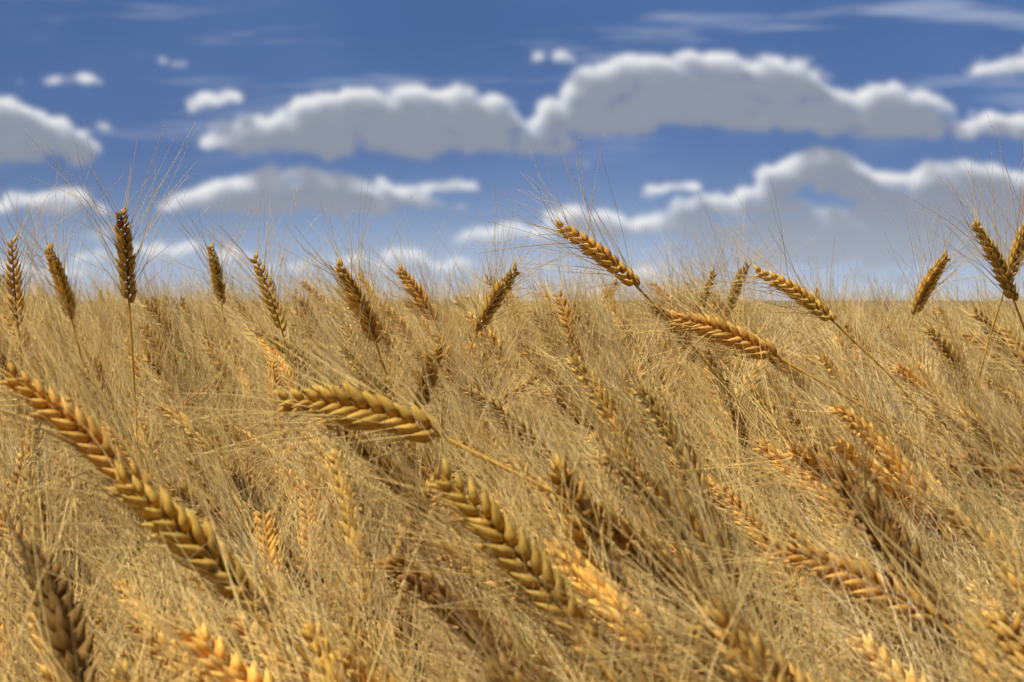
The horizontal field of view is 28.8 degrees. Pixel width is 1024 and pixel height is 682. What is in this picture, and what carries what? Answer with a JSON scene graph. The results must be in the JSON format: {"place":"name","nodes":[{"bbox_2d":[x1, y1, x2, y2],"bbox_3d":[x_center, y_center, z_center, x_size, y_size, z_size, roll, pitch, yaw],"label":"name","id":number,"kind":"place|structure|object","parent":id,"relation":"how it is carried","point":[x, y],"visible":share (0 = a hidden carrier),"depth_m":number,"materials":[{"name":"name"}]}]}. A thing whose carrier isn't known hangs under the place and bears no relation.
{"place":"outdoors","nodes":[
{"label":"outdoors","id":0,"kind":"place"},
{"bbox_2d":[0,152,122,555],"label":"wheat ear","id":1,"kind":"object","parent":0,"point":[56,270],"depth_m":2.53},
{"bbox_2d":[133,181,294,370],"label":"wheat ear","id":2,"kind":"object","parent":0,"point":[218,286],"depth_m":3.16},
{"bbox_2d":[306,203,478,382],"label":"wheat ear","id":3,"kind":"object","parent":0,"point":[416,291],"depth_m":2.99},
{"bbox_2d":[0,0,1023,300],"bbox_3d":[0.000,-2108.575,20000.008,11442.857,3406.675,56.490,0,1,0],"label":"sky","id":4,"kind":"structure","parent":0,"point":[812,118],"depth_m":20000.00,"materials":[{"name":"blue"}]},
{"bbox_2d":[857,174,1014,374],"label":"wheat ear","id":5,"kind":"object","parent":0,"point":[931,278],"depth_m":2.83},
{"label":"ground","id":6,"kind":"structure","parent":0,"visible":0},
{"bbox_2d":[0,173,79,412],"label":"wheat ear","id":7,"kind":"object","parent":6,"relation":"on","point":[19,303],"visible":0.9,"depth_m":2.23},
{"bbox_2d":[22,119,208,564],"bbox_3d":[-0.401,0.428,2.060,0.211,1.315,0.107,0,1,-27],"label":"wheat ear","id":8,"kind":"object","parent":6,"relation":"on","point":[126,271],"visible":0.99,"depth_m":2.06},
{"bbox_2d":[115,212,126,227],"bbox_3d":[-0.403,-0.124,2.051,0.014,0.017,0.006,0,-1,-10],"label":"ladybug","id":9,"kind":"object","parent":8,"relation":"attached to","point":[120,222],"visible":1,"depth_m":2.05,"materials":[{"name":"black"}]},
{"bbox_2d":[0,177,310,681],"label":"wheat ear","id":10,"kind":"object","parent":6,"relation":"on","point":[66,427],"visible":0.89,"depth_m":0.97},
{"bbox_2d":[0,242,322,674],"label":"wheat ear","id":11,"kind":"object","parent":6,"relation":"on","point":[183,523],"visible":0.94,"depth_m":0.93},
{"bbox_2d":[187,174,356,548],"bbox_3d":[-0.265,0.442,2.357,0.239,1.277,0.136,0,1,-10],"label":"wheat ear","id":12,"kind":"object","parent":6,"relation":"on","point":[269,304],"visible":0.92,"depth_m":2.33},
{"bbox_2d":[221,176,452,648],"bbox_3d":[-0.159,0.452,2.152,0.292,1.265,0.150,-1,1,-44],"label":"wheat ear","id":13,"kind":"object","parent":6,"relation":"on","point":[353,290],"visible":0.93,"depth_m":2.14},
{"bbox_2d":[234,282,616,681],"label":"wheat ear","id":14,"kind":"object","parent":6,"relation":"on","point":[495,528],"visible":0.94,"depth_m":0.94},
{"bbox_2d":[123,238,754,637],"bbox_3d":[0.148,0.523,1.061,0.755,1.160,0.100,0,1,11],"label":"wheat ear","id":15,"kind":"object","parent":6,"relation":"on","point":[359,414],"visible":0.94,"depth_m":1.09},
{"bbox_2d":[410,177,604,451],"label":"wheat ear","id":16,"kind":"object","parent":6,"relation":"on","point":[493,306],"depth_m":2.50},
{"bbox_2d":[0,217,1023,681],"bbox_3d":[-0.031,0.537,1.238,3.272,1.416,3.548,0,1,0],"label":"wheat","id":17,"kind":"object","parent":6,"relation":"on","point":[952,542],"visible":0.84,"depth_m":1.29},
{"bbox_2d":[365,335,706,681],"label":"wheat ear","id":18,"kind":"object","parent":6,"relation":"on","point":[578,536],"visible":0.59,"depth_m":1.04},
{"bbox_2d":[53,274,1022,340],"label":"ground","id":19,"kind":"structure","parent":6,"relation":"on","point":[741,304],"depth_m":10.46,"materials":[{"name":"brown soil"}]},
{"bbox_2d":[446,130,813,511],"bbox_3d":[0.254,0.446,1.891,0.635,1.286,0.159,0,1,-7],"label":"wheat ear","id":20,"kind":"object","parent":6,"relation":"on","point":[591,247],"visible":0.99,"depth_m":1.85},
{"bbox_2d":[695,207,823,316],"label":"wheat ear","id":21,"kind":"object","parent":6,"relation":"on","point":[739,270],"depth_m":3.27},
{"bbox_2d":[551,193,1020,533],"bbox_3d":[0.439,0.480,1.707,0.807,1.223,0.143,0,1,11],"label":"wheat ear","id":22,"kind":"object","parent":6,"relation":"on","point":[729,334],"visible":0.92,"depth_m":1.74},
{"bbox_2d":[636,371,966,674],"bbox_3d":[0.344,0.561,0.930,0.644,1.088,0.128,1,1,29],"label":"wheat ear","id":23,"kind":"object","parent":6,"relation":"on","point":[793,558],"visible":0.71,"depth_m":1.03},
{"bbox_2d":[649,179,1021,544],"bbox_3d":[0.448,0.460,2.060,0.631,1.252,0.135,0,1,-9],"label":"wheat ear","id":24,"kind":"object","parent":6,"relation":"on","point":[796,292],"visible":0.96,"depth_m":2.03},
{"bbox_2d":[900,151,1023,329],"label":"wheat ear","id":25,"kind":"object","parent":6,"relation":"on","point":[1001,270],"visible":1,"depth_m":2.13},
{"bbox_2d":[950,107,1023,449],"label":"wheat ear","id":26,"kind":"object","parent":6,"relation":"on","point":[1017,247],"depth_m":2.32}
]}

